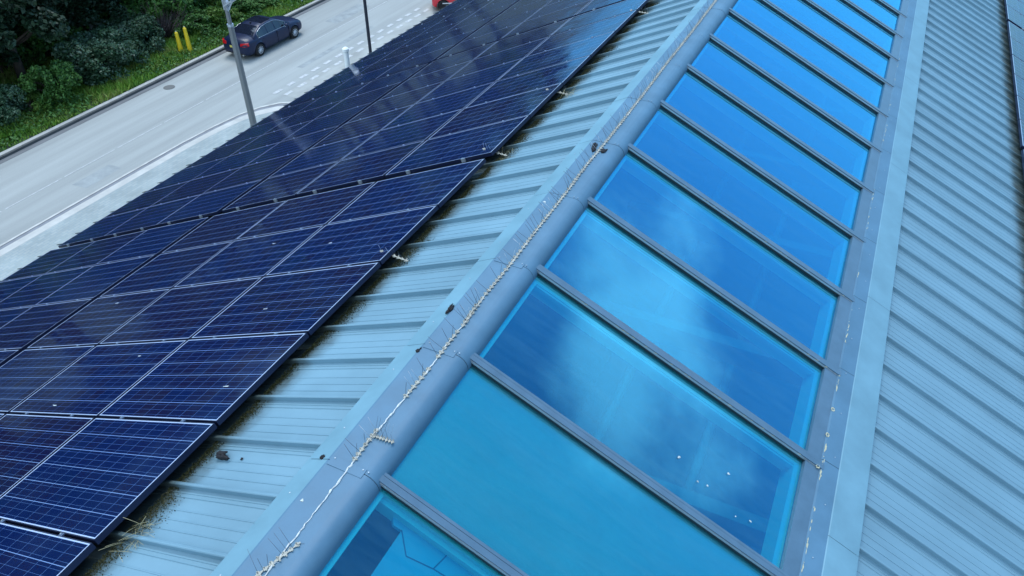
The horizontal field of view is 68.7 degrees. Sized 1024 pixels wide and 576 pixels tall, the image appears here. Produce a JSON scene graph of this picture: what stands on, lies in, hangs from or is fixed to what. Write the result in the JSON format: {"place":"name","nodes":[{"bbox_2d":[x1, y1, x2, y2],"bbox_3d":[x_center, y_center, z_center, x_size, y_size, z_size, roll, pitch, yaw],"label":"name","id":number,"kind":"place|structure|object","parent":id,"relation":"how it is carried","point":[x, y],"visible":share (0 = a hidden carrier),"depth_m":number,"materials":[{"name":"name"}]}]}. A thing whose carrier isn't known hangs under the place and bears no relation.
{"place":"outdoors","nodes":[
{"label":"outdoors","id":0,"kind":"place"},
{"bbox_2d":[0,112,273,280],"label":"pavement","id":1,"kind":"structure","parent":0,"point":[12,261],"depth_m":27.92,"materials":[{"name":"grey concrete"}]},
{"bbox_2d":[221,0,256,125],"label":"lamp post","id":2,"kind":"object","parent":1,"relation":"on","point":[226,4],"visible":0.71,"depth_m":25.12,"materials":[{"name":"metal"}]},
{"bbox_2d":[0,0,314,151],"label":"grass verge","id":3,"kind":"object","parent":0,"point":[90,26],"depth_m":34.76,"materials":[{"name":"plant"}]},
{"bbox_2d":[0,84,28,126],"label":"bush","id":4,"kind":"object","parent":3,"relation":"on","point":[8,100],"visible":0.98,"depth_m":32.40,"materials":[{"name":"green plant"}]},
{"bbox_2d":[0,19,44,73],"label":"shrub","id":5,"kind":"object","parent":3,"relation":"on","point":[24,51],"visible":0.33,"depth_m":35.96,"materials":[{"name":"green plant"}]},
{"bbox_2d":[0,0,74,82],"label":"tree","id":6,"kind":"object","parent":3,"relation":"on","point":[43,19],"visible":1,"depth_m":32.80,"materials":[{"name":"green plant"}]},
{"bbox_2d":[17,59,82,107],"bbox_3d":[-21.022,-9.246,34.107,2.783,2.210,2.529,-5,39,-7],"label":"shrub","id":7,"kind":"object","parent":3,"relation":"on","point":[56,78],"visible":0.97,"depth_m":33.62,"materials":[{"name":"green plant"}]},
{"bbox_2d":[18,13,90,69],"bbox_3d":[-23.935,-12.774,37.779,4.858,3.274,5.055,9,40,10],"label":"shrub","id":8,"kind":"object","parent":3,"relation":"on","point":[43,48],"visible":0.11,"depth_m":36.91,"materials":[{"name":"green plant"}]},
{"bbox_2d":[60,0,127,31],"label":"shrub","id":9,"kind":"object","parent":3,"relation":"on","point":[100,6],"visible":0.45,"depth_m":37.24,"materials":[{"name":"green plant"}]},
{"bbox_2d":[51,26,149,85],"bbox_3d":[-20.387,-11.369,36.505,4.171,2.352,5.215,17,42,19],"label":"bush","id":10,"kind":"object","parent":3,"relation":"on","point":[100,48],"visible":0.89,"depth_m":35.81,"materials":[{"name":"green plant"}]},
{"bbox_2d":[89,10,165,53],"bbox_3d":[-19.920,-13.117,38.815,4.082,2.117,3.754,4,39,5],"label":"bush","id":11,"kind":"object","parent":3,"relation":"on","point":[149,30],"visible":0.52,"depth_m":38.55,"materials":[{"name":"green plant"}]},
{"bbox_2d":[85,0,173,36],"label":"shrub","id":12,"kind":"object","parent":3,"relation":"on","point":[103,15],"visible":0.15,"depth_m":39.43,"materials":[{"name":"green plant"}]},
{"bbox_2d":[106,0,193,18],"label":"tree","id":13,"kind":"object","parent":3,"relation":"on","point":[151,10],"visible":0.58,"depth_m":39.96,"materials":[{"name":"green plant"}]},
{"bbox_2d":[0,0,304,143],"bbox_3d":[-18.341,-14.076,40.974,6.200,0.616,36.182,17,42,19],"label":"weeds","id":14,"kind":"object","parent":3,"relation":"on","point":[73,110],"visible":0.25,"depth_m":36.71,"materials":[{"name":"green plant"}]},
{"bbox_2d":[135,0,202,37],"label":"bare bush","id":15,"kind":"object","parent":3,"relation":"on","point":[167,29],"visible":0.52,"depth_m":40.40,"materials":[{"name":"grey plant"}]},
{"bbox_2d":[164,6,216,37],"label":"shrub","id":16,"kind":"object","parent":3,"relation":"on","point":[197,13],"visible":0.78,"depth_m":40.89,"materials":[{"name":"green plant"}]},
{"bbox_2d":[199,1,243,25],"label":"shrub","id":17,"kind":"object","parent":3,"relation":"on","point":[217,13],"visible":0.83,"depth_m":41.70,"materials":[{"name":"green plant"}]},
{"bbox_2d":[213,0,275,14],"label":"shrub","id":18,"kind":"object","parent":3,"relation":"on","point":[251,5],"visible":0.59,"depth_m":43.56,"materials":[{"name":"green plant"}]},
{"bbox_2d":[0,0,431,256],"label":"road","id":19,"kind":"structure","parent":0,"point":[38,167],"depth_m":33.88,"materials":[{"name":"grey asphalt"}]},
{"bbox_2d":[0,102,289,255],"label":"kerb","id":20,"kind":"structure","parent":19,"relation":"on","point":[51,221],"depth_m":29.27,"materials":[{"name":"grey concrete"}]},
{"bbox_2d":[0,0,428,211],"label":"road marking","id":21,"kind":"object","parent":19,"relation":"on","point":[326,62],"visible":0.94,"depth_m":37.90,"materials":[{"name":"paint"}]},
{"bbox_2d":[72,4,372,187],"bbox_3d":[-12.777,-10.509,37.150,3.072,0.001,22.400,17,42,19],"label":"road patch","id":22,"kind":"object","parent":19,"relation":"on","point":[96,176],"visible":1,"depth_m":39.13,"materials":[{"name":"grey asphalt"}]},
{"bbox_2d":[222,15,301,55],"bbox_3d":[-13.255,-13.713,39.915,2.175,1.475,4.670,17,42,19],"label":"parked car","id":23,"kind":"object","parent":19,"relation":"on","point":[257,35],"visible":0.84,"depth_m":39.01,"materials":[{"name":"blue paint"}]},
{"bbox_2d":[283,4,439,97],"bbox_3d":[8.686,-26.014,56.484,12.250,0.001,65.400,17,42,19],"label":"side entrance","id":24,"kind":"object","parent":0,"point":[309,85],"visible":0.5,"depth_m":39.47,"materials":[{"name":"concrete"}]},
{"label":"ground","id":25,"kind":"structure","parent":0,"visible":0},
{"bbox_2d":[0,0,330,163],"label":"kerb","id":26,"kind":"structure","parent":25,"relation":"on","point":[52,132],"depth_m":34.81,"materials":[{"name":"concrete"}]},
{"bbox_2d":[18,0,1023,575],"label":"building","id":27,"kind":"structure","parent":25,"relation":"on","point":[544,420],"depth_m":6.62,"materials":[{"name":"metal"}]},
{"bbox_2d":[82,2,659,575],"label":"moss","id":28,"kind":"object","parent":27,"relation":"on","point":[292,368],"visible":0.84,"depth_m":5.47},
{"bbox_2d":[264,14,705,575],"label":"sealant bead","id":29,"kind":"object","parent":27,"relation":"on","point":[348,467],"visible":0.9,"depth_m":4.08,"materials":[{"name":"white rubber"}]},
{"bbox_3d":[1.268,-4.465,12.385,0.047,0.040,24.200,17,42,19],"label":"mounting rail","id":30,"kind":"object","parent":27,"relation":"on","visible":0},
{"bbox_2d":[0,519,95,575],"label":"solar panel","id":31,"kind":"object","parent":30,"relation":"on","point":[24,551],"visible":1,"depth_m":4.35,"materials":[{"name":"blue"}]},
{"bbox_2d":[265,205,438,275],"bbox_3d":[-1.519,-0.439,7.078,1.518,0.051,0.976,-5,32,34],"label":"solar panel","id":32,"kind":"object","parent":30,"relation":"on","point":[356,241],"visible":0.97,"depth_m":6.99,"materials":[{"name":"blue"}]},
{"bbox_2d":[427,83,562,139],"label":"solar panel","id":33,"kind":"object","parent":30,"relation":"on","point":[531,103],"visible":0.97,"depth_m":9.15,"materials":[{"name":"blue"}]},
{"bbox_3d":[1.918,-4.523,11.942,0.047,0.040,24.200,17,42,19],"label":"mounting rail","id":34,"kind":"object","parent":27,"relation":"on","visible":0},
{"bbox_2d":[0,416,217,544],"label":"solar panel","id":35,"kind":"object","parent":34,"relation":"on","point":[95,480],"visible":1,"depth_m":4.90,"materials":[{"name":"blue"}]},
{"bbox_2d":[98,332,308,425],"bbox_3d":[-2.357,0.666,5.706,1.518,0.051,0.976,-5,32,34],"label":"solar panel","id":36,"kind":"object","parent":34,"relation":"on","point":[188,380],"visible":0.98,"depth_m":5.61,"materials":[{"name":"blue"}]},
{"bbox_2d":[190,262,380,338],"bbox_3d":[-1.938,0.115,6.393,1.518,0.052,0.976,-5,32,34],"label":"solar panel","id":37,"kind":"object","parent":34,"relation":"on","point":[310,302],"visible":0.98,"depth_m":6.30,"materials":[{"name":"blue"}]},
{"bbox_2d":[327,158,485,223],"bbox_3d":[-1.101,-0.981,7.761,1.518,0.042,0.958,-5,32,34],"label":"solar panel","id":38,"kind":"object","parent":34,"relation":"on","point":[439,187],"visible":0.91,"depth_m":7.68,"materials":[{"name":"blue"}]},
{"bbox_2d":[385,115,529,178],"bbox_3d":[-0.637,-1.586,8.519,1.518,0.074,1.043,-5,32,34],"label":"solar panel","id":39,"kind":"object","parent":34,"relation":"on","point":[455,148],"visible":0.91,"depth_m":8.43,"materials":[{"name":"blue"}]},
{"bbox_2d":[465,55,590,107],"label":"solar panel","id":40,"kind":"object","parent":34,"relation":"on","point":[565,72],"visible":0.95,"depth_m":9.84,"materials":[{"name":"blue"}]},
{"bbox_2d":[497,31,615,80],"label":"solar panel","id":41,"kind":"object","parent":34,"relation":"on","point":[592,46],"visible":0.97,"depth_m":10.51,"materials":[{"name":"blue"}]},
{"bbox_2d":[526,10,637,56],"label":"solar panel","id":42,"kind":"object","parent":34,"relation":"on","point":[617,23],"visible":0.94,"depth_m":11.21,"materials":[{"name":"blue"}]},
{"bbox_2d":[551,0,648,35],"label":"solar panel","id":43,"kind":"object","parent":34,"relation":"on","point":[603,13],"visible":0.92,"depth_m":11.91,"materials":[{"name":"blue"}]},
{"bbox_3d":[0.646,-4.410,12.810,0.047,0.040,24.200,17,42,19],"label":"mounting rail","id":44,"kind":"object","parent":27,"relation":"on","visible":0},
{"bbox_2d":[0,413,94,496],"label":"solar panel","id":45,"kind":"object","parent":44,"relation":"on","point":[29,443],"visible":0.95,"depth_m":5.83,"materials":[{"name":"blue"}]},
{"bbox_2d":[173,225,323,287],"bbox_3d":[-2.791,-0.326,7.947,1.518,0.051,0.976,-5,32,34],"label":"solar panel","id":46,"kind":"object","parent":44,"relation":"on","point":[256,256],"visible":0.9,"depth_m":7.89,"materials":[{"name":"blue"}]},
{"bbox_2d":[236,181,375,239],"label":"solar panel","id":47,"kind":"object","parent":44,"relation":"on","point":[315,210],"visible":0.81,"depth_m":8.57,"materials":[{"name":"blue"}]},
{"bbox_2d":[295,140,424,196],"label":"solar panel","id":48,"kind":"object","parent":44,"relation":"on","point":[374,166],"visible":0.91,"depth_m":9.31,"materials":[{"name":"blue"}]},
{"bbox_2d":[381,82,494,129],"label":"solar panel","id":49,"kind":"object","parent":44,"relation":"on","point":[432,107],"visible":0.86,"depth_m":10.72,"materials":[{"name":"blue"}]},
{"bbox_2d":[416,58,522,103],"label":"solar panel","id":50,"kind":"object","parent":44,"relation":"on","point":[475,79],"visible":0.87,"depth_m":11.41,"materials":[{"name":"blue"}]},
{"bbox_2d":[524,0,588,21],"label":"solar panel","id":51,"kind":"object","parent":44,"relation":"on","point":[553,7],"visible":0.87,"depth_m":14.31,"materials":[{"name":"blue"}]},
{"bbox_3d":[-0.005,-4.353,13.254,0.047,0.040,24.200,17,42,19],"label":"mounting rail","id":52,"kind":"object","parent":27,"relation":"on","visible":0},
{"bbox_2d":[9,339,186,417],"bbox_3d":[-3.629,0.782,6.576,1.518,0.051,0.976,-5,32,34],"label":"solar panel","id":53,"kind":"object","parent":52,"relation":"on","point":[95,381],"visible":0.9,"depth_m":6.51,"materials":[{"name":"blue"}]},
{"bbox_2d":[99,277,261,344],"bbox_3d":[-3.210,0.228,7.262,1.518,0.051,0.976,-5,32,34],"label":"solar panel","id":54,"kind":"object","parent":52,"relation":"on","point":[182,313],"visible":0.91,"depth_m":7.19,"materials":[{"name":"blue"}]},
{"bbox_2d":[341,109,462,159],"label":"solar panel","id":55,"kind":"object","parent":52,"relation":"on","point":[408,133],"visible":0.93,"depth_m":10.03,"materials":[{"name":"blue"}]},
{"bbox_2d":[446,37,548,80],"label":"solar panel","id":56,"kind":"object","parent":52,"relation":"on","point":[501,57],"visible":0.9,"depth_m":12.09,"materials":[{"name":"blue"}]},
{"bbox_2d":[475,18,570,58],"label":"solar panel","id":57,"kind":"object","parent":52,"relation":"on","point":[525,37],"visible":0.79,"depth_m":12.78,"materials":[{"name":"blue"}]},
{"bbox_2d":[502,0,591,38],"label":"solar panel","id":58,"kind":"object","parent":52,"relation":"on","point":[551,18],"visible":0.8,"depth_m":13.50,"materials":[{"name":"blue"}]},
{"bbox_3d":[-0.627,-4.298,13.679,0.047,0.040,24.200,17,42,19],"label":"mounting rail","id":59,"kind":"object","parent":27,"relation":"on","visible":0},
{"bbox_2d":[0,345,95,413],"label":"solar panel","id":60,"kind":"object","parent":59,"relation":"on","point":[25,374],"visible":0.94,"depth_m":7.36,"materials":[{"name":"blue"}]},
{"bbox_2d":[26,289,170,348],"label":"solar panel","id":61,"kind":"object","parent":59,"relation":"on","point":[97,321],"visible":0.91,"depth_m":8.07,"materials":[{"name":"blue"}]},
{"bbox_2d":[161,200,286,253],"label":"solar panel","id":62,"kind":"object","parent":59,"relation":"on","point":[227,227],"visible":0.8,"depth_m":9.45,"materials":[{"name":"blue"}]},
{"bbox_2d":[345,81,444,123],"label":"solar panel","id":63,"kind":"object","parent":59,"relation":"on","point":[402,100],"visible":0.88,"depth_m":12.28,"materials":[{"name":"blue"}]},
{"bbox_2d":[408,41,496,79],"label":"solar panel","id":64,"kind":"object","parent":59,"relation":"on","point":[453,60],"visible":0.77,"depth_m":13.65,"materials":[{"name":"blue"}]},
{"bbox_2d":[460,7,541,42],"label":"solar panel","id":65,"kind":"object","parent":59,"relation":"on","point":[505,23],"visible":0.88,"depth_m":15.08,"materials":[{"name":"blue"}]},
{"bbox_2d":[483,0,551,26],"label":"solar panel","id":66,"kind":"object","parent":59,"relation":"on","point":[521,10],"visible":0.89,"depth_m":15.77,"materials":[{"name":"blue"}]},
{"bbox_3d":[-1.277,-4.240,14.123,0.047,0.040,24.200,17,42,19],"label":"mounting rail","id":67,"kind":"object","parent":27,"relation":"on","visible":0},
{"bbox_2d":[99,241,232,297],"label":"solar panel","id":68,"kind":"object","parent":67,"relation":"on","point":[170,270],"visible":0.9,"depth_m":8.76,"materials":[{"name":"blue"}]},
{"bbox_2d":[222,161,338,212],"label":"solar panel","id":69,"kind":"object","parent":67,"relation":"on","point":[280,188],"visible":0.9,"depth_m":10.19,"materials":[{"name":"blue"}]},
{"bbox_2d":[268,131,378,177],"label":"solar panel","id":70,"kind":"object","parent":67,"relation":"on","point":[325,154],"visible":0.92,"depth_m":10.90,"materials":[{"name":"blue"}]},
{"bbox_2d":[310,105,412,148],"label":"solar panel","id":71,"kind":"object","parent":67,"relation":"on","point":[367,125],"visible":0.88,"depth_m":11.60,"materials":[{"name":"blue"}]},
{"bbox_2d":[379,60,471,99],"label":"solar panel","id":72,"kind":"object","parent":67,"relation":"on","point":[432,78],"visible":0.9,"depth_m":12.96,"materials":[{"name":"blue"}]},
{"bbox_2d":[436,23,520,59],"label":"solar panel","id":73,"kind":"object","parent":67,"relation":"on","point":[485,39],"visible":0.78,"depth_m":14.37,"materials":[{"name":"blue"}]},
{"bbox_3d":[-2.628,-4.120,15.045,0.047,0.040,24.200,17,42,19],"label":"mounting rail","id":74,"kind":"object","parent":27,"relation":"on","visible":0},
{"bbox_2d":[0,299,93,350],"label":"solar panel","id":75,"kind":"object","parent":74,"relation":"on","point":[27,328],"visible":0.95,"depth_m":8.93,"materials":[{"name":"blue"}]},
{"bbox_2d":[35,255,155,305],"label":"solar panel","id":76,"kind":"object","parent":74,"relation":"on","point":[94,282],"visible":0.91,"depth_m":9.65,"materials":[{"name":"blue"}]},
{"bbox_2d":[156,180,262,226],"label":"solar panel","id":77,"kind":"object","parent":74,"relation":"on","point":[215,202],"visible":0.88,"depth_m":11.09,"materials":[{"name":"blue"}]},
{"bbox_2d":[202,151,303,193],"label":"solar panel","id":78,"kind":"object","parent":74,"relation":"on","point":[262,170],"visible":0.91,"depth_m":11.80,"materials":[{"name":"blue"}]},
{"bbox_2d":[281,103,372,141],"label":"solar panel","id":79,"kind":"object","parent":74,"relation":"on","point":[331,121],"visible":0.91,"depth_m":13.16,"materials":[{"name":"blue"}]},
{"bbox_2d":[314,82,401,119],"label":"solar panel","id":80,"kind":"object","parent":74,"relation":"on","point":[373,96],"visible":0.9,"depth_m":13.85,"materials":[{"name":"blue"}]},
{"bbox_2d":[375,45,455,79],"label":"solar panel","id":81,"kind":"object","parent":74,"relation":"on","point":[430,57],"visible":0.78,"depth_m":15.26,"materials":[{"name":"blue"}]},
{"bbox_2d":[401,29,476,61],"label":"solar panel","id":82,"kind":"object","parent":74,"relation":"on","point":[455,40],"visible":0.88,"depth_m":15.97,"materials":[{"name":"blue"}]},
{"bbox_2d":[445,3,514,32],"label":"solar panel","id":83,"kind":"object","parent":74,"relation":"on","point":[486,15],"visible":0.88,"depth_m":17.32,"materials":[{"name":"blue"}]},
{"bbox_3d":[-1.978,-4.178,14.601,0.047,0.040,24.200,17,42,19],"label":"mounting rail","id":84,"kind":"object","parent":27,"relation":"on","visible":0},
{"bbox_2d":[95,217,209,264],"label":"solar panel","id":85,"kind":"object","parent":84,"relation":"on","point":[157,241],"visible":0.81,"depth_m":10.34,"materials":[{"name":"blue"}]},
{"bbox_2d":[245,125,339,165],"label":"solar panel","id":86,"kind":"object","parent":84,"relation":"on","point":[304,143],"visible":0.91,"depth_m":12.50,"materials":[{"name":"blue"}]},
{"bbox_2d":[346,63,428,98],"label":"solar panel","id":87,"kind":"object","parent":84,"relation":"on","point":[402,77],"visible":0.79,"depth_m":14.54,"materials":[{"name":"blue"}]},
{"bbox_2d":[424,15,496,46],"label":"solar panel","id":88,"kind":"object","parent":84,"relation":"on","point":[464,29],"visible":0.91,"depth_m":16.65,"materials":[{"name":"blue"}]},
{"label":"mounting rail","id":89,"kind":"object","parent":27,"relation":"on","visible":0},
{"bbox_2d":[0,266,92,309],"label":"solar panel","id":90,"kind":"object","parent":89,"relation":"on","point":[38,290],"visible":0.91,"depth_m":10.54,"materials":[{"name":"blue"}]},
{"bbox_2d":[45,230,145,273],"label":"solar panel","id":91,"kind":"object","parent":89,"relation":"on","point":[94,253],"visible":0.79,"depth_m":11.25,"materials":[{"name":"blue"}]},
{"bbox_2d":[104,195,199,237],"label":"solar panel","id":92,"kind":"object","parent":89,"relation":"on","point":[150,217],"visible":0.88,"depth_m":11.98,"materials":[{"name":"blue"}]},
{"bbox_2d":[230,120,312,155],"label":"solar panel","id":93,"kind":"object","parent":89,"relation":"on","point":[274,137],"visible":0.89,"depth_m":14.07,"materials":[{"name":"blue"}]},
{"bbox_2d":[263,100,342,134],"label":"solar panel","id":94,"kind":"object","parent":89,"relation":"on","point":[304,116],"visible":0.9,"depth_m":14.75,"materials":[{"name":"blue"}]},
{"bbox_2d":[294,81,370,114],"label":"solar panel","id":95,"kind":"object","parent":89,"relation":"on","point":[333,97],"visible":0.75,"depth_m":15.42,"materials":[{"name":"blue"}]},
{"bbox_2d":[325,63,397,95],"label":"solar panel","id":96,"kind":"object","parent":89,"relation":"on","point":[362,79],"visible":0.81,"depth_m":16.16,"materials":[{"name":"blue"}]},
{"bbox_2d":[376,34,441,62],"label":"solar panel","id":97,"kind":"object","parent":89,"relation":"on","point":[408,48],"visible":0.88,"depth_m":17.54,"materials":[{"name":"blue"}]},
{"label":"mounting rail","id":98,"kind":"object","parent":27,"relation":"on","visible":0},
{"bbox_2d":[150,167,240,206],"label":"solar panel","id":99,"kind":"object","parent":98,"relation":"on","point":[195,187],"visible":0.89,"depth_m":12.71,"materials":[{"name":"blue"}]},
{"bbox_2d":[192,142,279,179],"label":"solar panel","id":100,"kind":"object","parent":98,"relation":"on","point":[239,160],"visible":0.9,"depth_m":13.38,"materials":[{"name":"blue"}]},
{"bbox_2d":[350,48,420,78],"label":"solar panel","id":101,"kind":"object","parent":98,"relation":"on","point":[387,62],"visible":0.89,"depth_m":16.86,"materials":[{"name":"blue"}]},
{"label":"mounting rail","id":102,"kind":"object","parent":27,"relation":"on","visible":0},
{"bbox_2d":[0,275,41,301],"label":"solar panel","id":103,"kind":"object","parent":102,"relation":"on","point":[8,288],"visible":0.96,"depth_m":11.42,"materials":[{"name":"blue"}]},
{"bbox_2d":[0,241,94,281],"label":"solar panel","id":104,"kind":"object","parent":102,"relation":"on","point":[46,262],"visible":0.8,"depth_m":12.10,"materials":[{"name":"blue"}]},
{"bbox_2d":[58,207,147,247],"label":"solar panel","id":105,"kind":"object","parent":102,"relation":"on","point":[100,229],"visible":0.9,"depth_m":12.84,"materials":[{"name":"blue"}]},
{"bbox_2d":[147,157,225,191],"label":"solar panel","id":106,"kind":"object","parent":102,"relation":"on","point":[187,174],"visible":0.86,"depth_m":14.25,"materials":[{"name":"blue"}]},
{"bbox_2d":[182,135,260,169],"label":"solar panel","id":107,"kind":"object","parent":102,"relation":"on","point":[222,152],"visible":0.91,"depth_m":14.92,"materials":[{"name":"blue"}]},
{"bbox_2d":[216,115,292,148],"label":"solar panel","id":108,"kind":"object","parent":102,"relation":"on","point":[256,131],"visible":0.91,"depth_m":15.61,"materials":[{"name":"blue"}]},
{"bbox_2d":[248,97,320,128],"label":"solar panel","id":109,"kind":"object","parent":102,"relation":"on","point":[284,113],"visible":0.79,"depth_m":16.29,"materials":[{"name":"blue"}]},
{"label":"mounting rail","id":110,"kind":"object","parent":27,"relation":"on","visible":0},
{"bbox_2d":[104,181,188,217],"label":"solar panel","id":111,"kind":"object","parent":110,"relation":"on","point":[146,199],"visible":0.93,"depth_m":13.56,"materials":[{"name":"blue"}]},
{"bbox_2d":[279,79,348,109],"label":"solar panel","id":112,"kind":"object","parent":110,"relation":"on","point":[315,94],"visible":0.81,"depth_m":17.01,"materials":[{"name":"blue"}]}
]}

